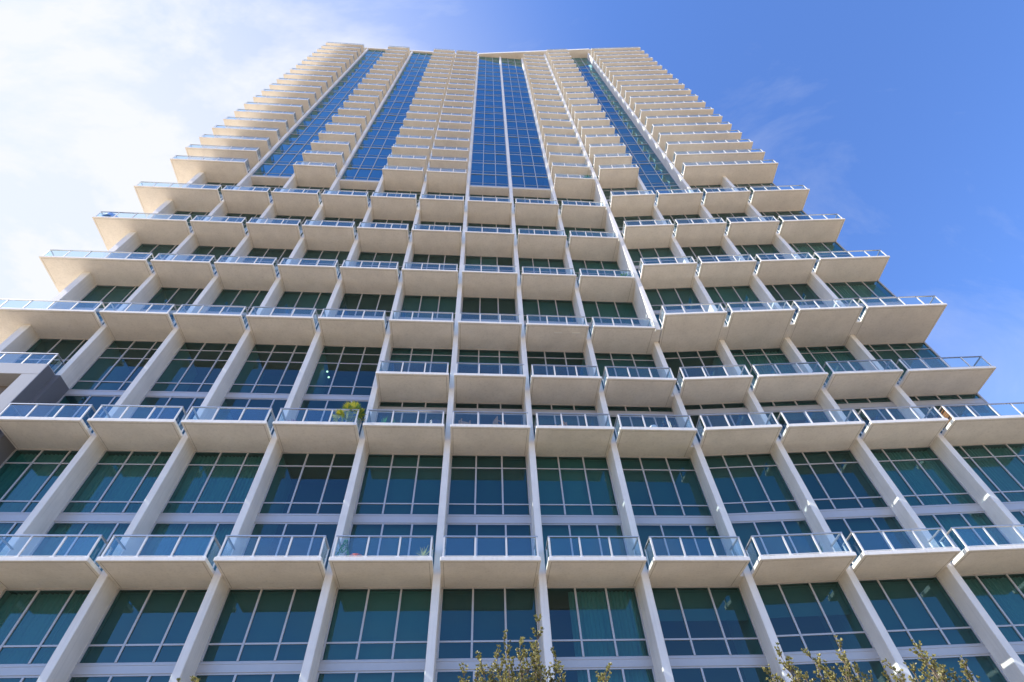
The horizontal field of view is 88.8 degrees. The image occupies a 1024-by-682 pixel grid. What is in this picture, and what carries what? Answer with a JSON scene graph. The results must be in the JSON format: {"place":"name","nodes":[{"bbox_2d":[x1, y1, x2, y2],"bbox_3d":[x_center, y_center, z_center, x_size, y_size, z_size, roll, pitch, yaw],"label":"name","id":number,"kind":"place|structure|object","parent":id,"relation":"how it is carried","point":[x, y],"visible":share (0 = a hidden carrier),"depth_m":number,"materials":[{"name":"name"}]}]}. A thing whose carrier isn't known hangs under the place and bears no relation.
{"place":"outdoors","nodes":[
{"label":"outdoors","id":0,"kind":"place"},
{"bbox_2d":[0,0,1023,414],"label":"sky","id":1,"kind":"structure","parent":0,"point":[901,120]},
{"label":"pavement","id":2,"kind":"structure","parent":0,"visible":0},
{"bbox_2d":[0,352,68,465],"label":"portal frame","id":3,"kind":"object","parent":2,"relation":"on","point":[22,382],"visible":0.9,"depth_m":25.92,"materials":[{"name":"paint"}]},
{"bbox_2d":[176,676,198,681],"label":"live oak tree","id":4,"kind":"object","parent":2,"relation":"on","point":[192,679],"visible":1,"depth_m":7.90,"materials":[{"name":"green plant"}]},
{"bbox_2d":[0,42,1023,681],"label":"condominium tower","id":5,"kind":"structure","parent":2,"relation":"on","point":[410,242],"depth_m":26.51,"materials":[{"name":"paint"}]},
{"bbox_2d":[0,449,78,551],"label":"window","id":6,"kind":"structure","parent":5,"relation":"in","point":[26,475],"depth_m":23.26,"materials":[{"name":"teal glass"}]},
{"bbox_2d":[0,588,91,681],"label":"window","id":7,"kind":"structure","parent":5,"relation":"in","point":[33,622],"depth_m":18.70,"materials":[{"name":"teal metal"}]},
{"bbox_2d":[12,338,88,373],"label":"window","id":8,"kind":"structure","parent":5,"relation":"in","point":[66,348],"depth_m":29.81,"materials":[{"name":"green glass"}]},
{"bbox_2d":[29,450,172,570],"bbox_3d":[-17.228,7.243,22.371,3.764,6.450,0.110,2,-51,-4],"label":"window","id":9,"kind":"structure","parent":5,"relation":"in","point":[108,499],"depth_m":22.60,"materials":[{"name":"teal glass"}]},
{"bbox_2d":[45,340,162,432],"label":"window","id":10,"kind":"structure","parent":5,"relation":"in","point":[112,372],"depth_m":28.37,"materials":[{"name":"blue glass"}]},
{"bbox_2d":[73,285,139,324],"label":"window","id":11,"kind":"structure","parent":5,"relation":"in","point":[106,294],"depth_m":34.10,"materials":[{"name":"glass"}]},
{"bbox_2d":[102,213,117,216],"bbox_3d":[-29.881,-8.964,38.887,1.100,0.760,1.100,2,-51,-4],"label":"covered table","id":12,"kind":"object","parent":5,"relation":"on","point":[109,214],"visible":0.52,"depth_m":38.61,"materials":[{"name":"blue glass"}]},
{"bbox_2d":[67,588,207,681],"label":"window","id":13,"kind":"structure","parent":5,"relation":"in","point":[142,634],"depth_m":18.64,"materials":[{"name":"blue glass"}]},
{"bbox_2d":[127,243,178,272],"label":"window","id":14,"kind":"structure","parent":5,"relation":"in","point":[155,249],"depth_m":38.84,"materials":[{"name":"glass"}]},
{"bbox_2d":[140,287,203,326],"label":"window","id":15,"kind":"structure","parent":5,"relation":"in","point":[178,296],"depth_m":34.36,"materials":[{"name":"glass"}]},
{"bbox_2d":[129,342,237,433],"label":"window","id":16,"kind":"structure","parent":5,"relation":"in","point":[191,373],"depth_m":28.61,"materials":[{"name":"blue glass"}]},
{"bbox_2d":[170,211,209,231],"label":"window","id":17,"kind":"structure","parent":5,"relation":"in","point":[193,213],"depth_m":43.44,"materials":[{"name":"blue glass"}]},
{"bbox_2d":[139,451,264,570],"bbox_3d":[-13.183,7.352,22.636,3.754,6.450,0.110,2,-51,-4],"label":"window","id":18,"kind":"structure","parent":5,"relation":"in","point":[209,496],"depth_m":22.86,"materials":[{"name":"blue glass"}]},
{"bbox_2d":[184,245,235,273],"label":"window","id":19,"kind":"structure","parent":5,"relation":"in","point":[217,251],"depth_m":39.11,"materials":[{"name":"glass"}]},
{"bbox_2d":[203,182,237,200],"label":"window","id":20,"kind":"structure","parent":5,"relation":"in","point":[212,183],"depth_m":48.30,"materials":[{"name":"blue glass"}]},
{"bbox_2d":[205,289,268,327],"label":"window","id":21,"kind":"structure","parent":5,"relation":"in","point":[229,297],"depth_m":34.62,"materials":[{"name":"glass"}]},
{"bbox_2d":[220,213,261,233],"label":"window","id":22,"kind":"structure","parent":5,"relation":"in","point":[248,216],"depth_m":43.71,"materials":[{"name":"blue glass"}]},
{"bbox_2d":[193,588,321,681],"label":"window","id":23,"kind":"structure","parent":5,"relation":"in","point":[257,634],"depth_m":18.89,"materials":[{"name":"blue glass"}]},
{"bbox_2d":[214,344,309,434],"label":"window","id":24,"kind":"structure","parent":5,"relation":"in","point":[267,376],"depth_m":28.90,"materials":[{"name":"blue glass"}]},
{"bbox_2d":[248,184,282,202],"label":"window","id":25,"kind":"structure","parent":5,"relation":"in","point":[272,187],"depth_m":48.48,"materials":[{"name":"blue glass"}]},
{"bbox_2d":[241,247,292,275],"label":"window","id":26,"kind":"structure","parent":5,"relation":"in","point":[280,253],"depth_m":39.36,"materials":[{"name":"glass"}]},
{"bbox_2d":[270,215,312,235],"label":"window","id":27,"kind":"structure","parent":5,"relation":"in","point":[303,218],"depth_m":43.99,"materials":[{"name":"blue glass"}]},
{"bbox_2d":[241,452,355,568],"bbox_3d":[-9.127,7.461,22.901,3.784,6.450,0.110,2,-51,-4],"label":"window","id":28,"kind":"structure","parent":5,"relation":"in","point":[305,493],"depth_m":23.13,"materials":[{"name":"blue glass"}]},
{"bbox_2d":[272,291,332,330],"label":"window","id":29,"kind":"structure","parent":5,"relation":"in","point":[295,299],"depth_m":34.89,"materials":[{"name":"glass"}]},
{"bbox_2d":[293,186,329,203],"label":"window","id":30,"kind":"structure","parent":5,"relation":"in","point":[322,189],"depth_m":48.87,"materials":[{"name":"blue glass"}]},
{"bbox_2d":[299,250,349,277],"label":"window","id":31,"kind":"structure","parent":5,"relation":"in","point":[340,256],"depth_m":39.65,"materials":[{"name":"glass"}]},
{"bbox_2d":[294,345,381,436],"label":"window","id":32,"kind":"structure","parent":5,"relation":"in","point":[341,375],"depth_m":29.34,"materials":[{"name":"blue glass"}]},
{"bbox_2d":[336,539,348,555],"bbox_3d":[-6.378,7.944,19.835,0.508,0.881,0.503,2,-51,-4],"label":"conical shrub","id":33,"kind":"object","parent":5,"relation":"on","point":[344,543],"visible":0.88,"depth_m":19.83,"materials":[{"name":"green plant"}]},
{"bbox_2d":[321,217,363,237],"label":"window","id":34,"kind":"structure","parent":5,"relation":"in","point":[357,221],"depth_m":44.31,"materials":[{"name":"blue glass"}]},
{"bbox_2d":[332,400,365,423],"bbox_3d":[-7.895,3.689,25.261,1.664,1.565,1.496,14,-53,-13],"label":"potted plant","id":35,"kind":"object","parent":5,"relation":"on","point":[350,406],"visible":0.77,"depth_m":25.21,"materials":[{"name":"green plant"}]},
{"bbox_2d":[338,188,374,206],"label":"window","id":36,"kind":"structure","parent":5,"relation":"in","point":[370,192],"depth_m":49.06,"materials":[{"name":"blue glass"}]},
{"bbox_2d":[335,293,394,329],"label":"window","id":37,"kind":"structure","parent":5,"relation":"in","point":[361,301],"depth_m":35.16,"materials":[{"name":"glass"}]},
{"bbox_2d":[315,587,431,681],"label":"window","id":38,"kind":"structure","parent":5,"relation":"in","point":[374,634],"depth_m":19.13,"materials":[{"name":"blue glass"}]},
{"bbox_2d":[354,251,405,277],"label":"window","id":39,"kind":"structure","parent":5,"relation":"in","point":[365,256],"depth_m":39.91,"materials":[{"name":"blue glass"}]},
{"bbox_2d":[370,219,413,237],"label":"window","id":40,"kind":"structure","parent":5,"relation":"in","point":[410,222],"depth_m":44.56,"materials":[{"name":"blue glass"}]},
{"bbox_2d":[345,453,442,568],"bbox_3d":[-5.073,7.571,23.166,3.754,6.450,0.110,2,-51,-4],"label":"window","id":41,"kind":"structure","parent":5,"relation":"in","point":[399,494],"depth_m":23.44,"materials":[{"name":"blue glass"}]},
{"bbox_2d":[382,190,420,205],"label":"window","id":42,"kind":"structure","parent":5,"relation":"in","point":[418,193],"depth_m":49.42,"materials":[{"name":"blue glass"}]},
{"bbox_2d":[375,401,447,428],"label":"window","id":43,"kind":"structure","parent":5,"relation":"in","point":[399,417],"depth_m":27.85,"materials":[{"name":"blue glass"}]},
{"bbox_2d":[386,347,451,381],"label":"window","id":44,"kind":"structure","parent":5,"relation":"in","point":[397,353],"depth_m":31.24,"materials":[{"name":"blue glass"}]},
{"bbox_2d":[417,546,434,555],"bbox_3d":[-3.272,8.108,19.924,0.717,0.602,0.724,36,-61,-27],"label":"spiky plant","id":45,"kind":"object","parent":5,"relation":"on","point":[423,553],"visible":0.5,"depth_m":19.86,"materials":[{"name":"green plant"}]},
{"bbox_2d":[398,295,456,323],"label":"window","id":46,"kind":"structure","parent":5,"relation":"in","point":[427,303],"depth_m":35.44,"materials":[{"name":"green glass"}]},
{"bbox_2d":[429,419,440,423],"bbox_3d":[-3.705,4.023,25.083,0.572,0.585,0.564,2,-51,-4],"label":"covered table","id":47,"kind":"object","parent":5,"relation":"on","point":[435,421],"visible":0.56,"depth_m":24.97,"materials":[{"name":"blue"}]},
{"bbox_2d":[410,253,459,276],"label":"window","id":48,"kind":"structure","parent":5,"relation":"in","point":[420,258],"depth_m":40.20,"materials":[{"name":"glass"}]},
{"bbox_2d":[419,221,462,230],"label":"window","id":49,"kind":"structure","parent":5,"relation":"in","point":[421,222],"depth_m":44.88,"materials":[{"name":"blue glass"}]},
{"bbox_2d":[426,192,465,206],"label":"window","id":50,"kind":"structure","parent":5,"relation":"in","point":[435,193],"depth_m":49.68,"materials":[{"name":"blue glass"}]},
{"bbox_2d":[459,418,470,423],"bbox_3d":[-2.314,4.123,25.445,0.500,0.930,0.475,15,-54,-14],"label":"patio chair","id":51,"kind":"object","parent":5,"relation":"on","point":[462,422],"visible":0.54,"depth_m":25.49,"materials":[{"name":"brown wood"}]},
{"bbox_2d":[435,587,541,681],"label":"window","id":52,"kind":"structure","parent":5,"relation":"in","point":[471,619],"depth_m":19.60,"materials":[{"name":"blue glass"}]},
{"bbox_2d":[461,297,516,321],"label":"window","id":53,"kind":"structure","parent":5,"relation":"in","point":[491,305],"depth_m":35.70,"materials":[{"name":"glass"}]},
{"bbox_2d":[467,223,510,232],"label":"window","id":54,"kind":"structure","parent":5,"relation":"in","point":[468,224],"depth_m":45.11,"materials":[{"name":"blue glass"}]},
{"bbox_2d":[469,194,508,201],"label":"window","id":55,"kind":"structure","parent":5,"relation":"in","point":[471,198],"depth_m":49.89,"materials":[{"name":"blue glass"}]},
{"bbox_2d":[445,454,533,555],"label":"window","id":56,"kind":"structure","parent":5,"relation":"in","point":[489,495],"depth_m":23.67,"materials":[{"name":"blue glass"}]},
{"bbox_2d":[454,402,524,424],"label":"window","id":57,"kind":"structure","parent":5,"relation":"in","point":[484,418],"depth_m":28.12,"materials":[{"name":"blue glass"}]},
{"bbox_2d":[458,349,520,373],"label":"window","id":58,"kind":"structure","parent":5,"relation":"in","point":[464,355],"depth_m":31.49,"materials":[{"name":"green glass"}]},
{"bbox_2d":[465,255,513,271],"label":"window","id":59,"kind":"structure","parent":5,"relation":"in","point":[475,260],"depth_m":40.46,"materials":[{"name":"green glass"}]},
{"bbox_2d":[493,416,505,424],"bbox_3d":[-0.621,4.233,25.609,0.475,0.930,0.500,22,-55,-19],"label":"patio chair","id":60,"kind":"object","parent":5,"relation":"on","point":[496,421],"visible":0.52,"depth_m":25.67,"materials":[{"name":"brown wood"}]},
{"bbox_2d":[513,196,550,211],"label":"window","id":61,"kind":"structure","parent":5,"relation":"in","point":[518,200],"depth_m":50.15,"materials":[{"name":"blue glass"}]},
{"bbox_2d":[516,225,557,241],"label":"window","id":62,"kind":"structure","parent":5,"relation":"in","point":[517,226],"depth_m":45.37,"materials":[{"name":"blue glass"}]},
{"bbox_2d":[518,257,566,280],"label":"window","id":63,"kind":"structure","parent":5,"relation":"in","point":[530,262],"depth_m":40.73,"materials":[{"name":"green glass"}]},
{"bbox_2d":[522,298,577,332],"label":"window","id":64,"kind":"structure","parent":5,"relation":"in","point":[530,306],"depth_m":35.96,"materials":[{"name":"glass"}]},
{"bbox_2d":[527,351,588,384],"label":"window","id":65,"kind":"structure","parent":5,"relation":"in","point":[533,357],"depth_m":31.77,"materials":[{"name":"glass"}]},
{"bbox_2d":[531,404,599,437],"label":"window","id":66,"kind":"structure","parent":5,"relation":"in","point":[544,419],"depth_m":28.34,"materials":[{"name":"blue glass"}]},
{"bbox_2d":[557,198,595,213],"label":"window","id":67,"kind":"structure","parent":5,"relation":"in","point":[559,200],"depth_m":50.48,"materials":[{"name":"blue glass"}]},
{"bbox_2d":[536,455,628,567],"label":"window","id":68,"kind":"structure","parent":5,"relation":"in","point":[577,496],"depth_m":23.95,"materials":[{"name":"blue glass"}]},
{"bbox_2d":[564,227,607,246],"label":"window","id":69,"kind":"structure","parent":5,"relation":"in","point":[567,229],"depth_m":45.64,"materials":[{"name":"blue glass"}]},
{"bbox_2d":[572,259,621,285],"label":"window","id":70,"kind":"structure","parent":5,"relation":"in","point":[585,264],"depth_m":41.01,"materials":[{"name":"green glass"}]},
{"bbox_2d":[547,586,656,681],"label":"window","id":71,"kind":"structure","parent":5,"relation":"in","point":[592,628],"depth_m":19.66,"materials":[{"name":"teal glass"}]},
{"bbox_2d":[582,300,640,336],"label":"window","id":72,"kind":"structure","parent":5,"relation":"in","point":[591,308],"depth_m":36.24,"materials":[{"name":"green glass"}]},
{"bbox_2d":[602,187,638,206],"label":"window","id":73,"kind":"structure","parent":5,"relation":"in","point":[606,191],"depth_m":49.82,"materials":[{"name":"blue glass"}]},
{"bbox_2d":[594,352,660,390],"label":"window","id":74,"kind":"structure","parent":5,"relation":"in","point":[602,359],"depth_m":32.03,"materials":[{"name":"green glass"}]},
{"bbox_2d":[614,215,655,238],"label":"window","id":75,"kind":"structure","parent":5,"relation":"in","point":[619,220],"depth_m":45.02,"materials":[{"name":"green glass"}]},
{"bbox_2d":[607,405,678,439],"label":"window","id":76,"kind":"structure","parent":5,"relation":"in","point":[626,421],"depth_m":28.64,"materials":[{"name":"blue glass"}]},
{"bbox_2d":[627,247,678,277],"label":"window","id":77,"kind":"structure","parent":5,"relation":"in","point":[635,253],"depth_m":40.35,"materials":[{"name":"green glass"}]},
{"bbox_2d":[620,457,727,569],"bbox_3d":[7.205,7.902,23.970,4.052,6.450,0.110,2,-51,-4],"label":"window","id":78,"kind":"structure","parent":5,"relation":"in","point":[667,496],"depth_m":24.23,"materials":[{"name":"blue glass"}]},
{"bbox_2d":[644,287,705,337],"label":"window","id":79,"kind":"structure","parent":5,"relation":"in","point":[657,297],"depth_m":35.61,"materials":[{"name":"green glass"}]},
{"bbox_2d":[662,214,704,235],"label":"window","id":80,"kind":"structure","parent":5,"relation":"in","point":[672,218],"depth_m":45.20,"materials":[{"name":"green glass"}]},
{"bbox_2d":[663,350,729,391],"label":"window","id":81,"kind":"structure","parent":5,"relation":"in","point":[674,359],"depth_m":32.02,"materials":[{"name":"green glass"}]},
{"bbox_2d":[681,245,731,275],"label":"window","id":82,"kind":"structure","parent":5,"relation":"in","point":[694,251],"depth_m":40.46,"materials":[{"name":"green glass"}]},
{"bbox_2d":[689,184,725,202],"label":"window","id":83,"kind":"structure","parent":5,"relation":"in","point":[700,187],"depth_m":50.12,"materials":[{"name":"blue glass"}]},
{"bbox_2d":[651,586,773,681],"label":"window","id":84,"kind":"structure","parent":5,"relation":"in","point":[709,632],"depth_m":19.88,"materials":[{"name":"blue glass"}]},
{"bbox_2d":[684,402,755,442],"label":"window","id":85,"kind":"structure","parent":5,"relation":"in","point":[694,410],"depth_m":28.66,"materials":[{"name":"blue glass"}]},
{"bbox_2d":[710,212,752,234],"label":"window","id":86,"kind":"structure","parent":5,"relation":"in","point":[741,214],"depth_m":45.25,"materials":[{"name":"blue glass"}]},
{"bbox_2d":[705,285,765,324],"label":"window","id":87,"kind":"structure","parent":5,"relation":"in","point":[723,295],"depth_m":35.73,"materials":[{"name":"green glass"}]},
{"bbox_2d":[733,183,778,201],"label":"window","id":88,"kind":"structure","parent":5,"relation":"in","point":[747,186],"depth_m":50.10,"materials":[{"name":"blue glass"}]},
{"bbox_2d":[734,244,785,272],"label":"window","id":89,"kind":"structure","parent":5,"relation":"in","point":[753,249],"depth_m":40.55,"materials":[{"name":"green glass"}]},
{"bbox_2d":[729,347,797,388],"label":"window","id":90,"kind":"structure","parent":5,"relation":"in","point":[747,357],"depth_m":32.08,"materials":[{"name":"green glass"}]},
{"bbox_2d":[704,453,823,570],"bbox_3d":[11.381,7.770,24.046,3.784,6.450,0.110,-2,-51,-1],"label":"window","id":91,"kind":"structure","parent":5,"relation":"in","point":[757,499],"depth_m":24.27,"materials":[{"name":"blue glass"}]},
{"bbox_2d":[759,210,810,232],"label":"window","id":92,"kind":"structure","parent":5,"relation":"in","point":[771,213],"depth_m":45.34,"materials":[{"name":"blue glass"}]},
{"bbox_2d":[759,399,831,438],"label":"window","id":93,"kind":"structure","parent":5,"relation":"in","point":[775,407],"depth_m":28.75,"materials":[{"name":"blue glass"}]},
{"bbox_2d":[765,283,827,322],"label":"window","id":94,"kind":"structure","parent":5,"relation":"in","point":[797,291],"depth_m":35.80,"materials":[{"name":"glass"}]},
{"bbox_2d":[788,242,851,270],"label":"window","id":95,"kind":"structure","parent":5,"relation":"in","point":[811,247],"depth_m":40.60,"materials":[{"name":"glass"}]},
{"bbox_2d":[756,580,892,681],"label":"window","id":96,"kind":"structure","parent":5,"relation":"in","point":[809,614],"depth_m":20.04,"materials":[{"name":"blue glass"}]},
{"bbox_2d":[796,345,865,386],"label":"window","id":97,"kind":"structure","parent":5,"relation":"in","point":[821,354],"depth_m":32.16,"materials":[{"name":"glass"}]},
{"bbox_2d":[787,449,917,565],"bbox_3d":[15.451,7.621,24.105,3.784,6.450,0.110,-2,-51,-1],"label":"window","id":98,"kind":"structure","parent":5,"relation":"in","point":[848,500],"depth_m":24.33,"materials":[{"name":"blue glass"}]},
{"bbox_2d":[824,281,902,320],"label":"window","id":99,"kind":"structure","parent":5,"relation":"in","point":[855,290],"depth_m":35.87,"materials":[{"name":"glass"}]},
{"bbox_2d":[834,397,906,436],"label":"window","id":100,"kind":"structure","parent":5,"relation":"in","point":[856,404],"depth_m":28.82,"materials":[{"name":"blue glass"}]},
{"bbox_2d":[863,342,947,383],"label":"window","id":101,"kind":"structure","parent":5,"relation":"in","point":[894,351],"depth_m":32.23,"materials":[{"name":"glass"}]},
{"bbox_2d":[858,576,1009,681],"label":"window","id":102,"kind":"structure","parent":5,"relation":"in","point":[922,609],"depth_m":19.99,"materials":[{"name":"blue glass"}]},
{"bbox_2d":[924,342,950,366],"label":"side window","id":103,"kind":"structure","parent":5,"relation":"in","point":[924,342],"depth_m":32.35,"materials":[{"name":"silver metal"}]},
{"bbox_2d":[870,446,1011,561],"bbox_3d":[19.538,7.471,24.164,3.804,6.450,0.110,-2,-51,-1],"label":"window","id":104,"kind":"structure","parent":5,"relation":"in","point":[931,489],"depth_m":24.41,"materials":[{"name":"teal glass"}]},
{"bbox_2d":[937,407,951,428],"bbox_3d":[21.793,3.919,26.293,0.046,0.860,0.910,-2,-51,-1],"label":"wicker screen","id":105,"kind":"object","parent":5,"relation":"on","point":[947,415],"visible":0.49,"depth_m":26.27,"materials":[{"name":"beige wicker"}]},
{"bbox_2d":[908,393,997,432],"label":"window","id":106,"kind":"structure","parent":5,"relation":"in","point":[970,398],"depth_m":28.92,"materials":[{"name":"blue glass"}]},
{"bbox_2d":[952,442,1023,526],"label":"window","id":107,"kind":"structure","parent":5,"relation":"in","point":[1000,466],"depth_m":25.58,"materials":[{"name":"teal glass"}]},
{"bbox_2d":[960,572,1023,662],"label":"window","id":108,"kind":"structure","parent":5,"relation":"in","point":[1001,595],"depth_m":20.71,"materials":[{"name":"teal glass"}]},
{"bbox_2d":[458,613,611,681],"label":"live oak tree","id":109,"kind":"object","parent":2,"relation":"on","point":[537,670],"visible":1,"depth_m":8.09,"materials":[{"name":"green plant"}]},
{"bbox_2d":[761,635,872,681],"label":"live oak tree","id":110,"kind":"object","parent":2,"relation":"on","point":[819,668],"visible":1,"depth_m":7.87,"materials":[{"name":"green plant"}]},
{"bbox_2d":[881,639,979,681],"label":"live oak tree","id":111,"kind":"object","parent":2,"relation":"on","point":[942,672],"visible":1,"depth_m":8.01,"materials":[{"name":"green plant"}]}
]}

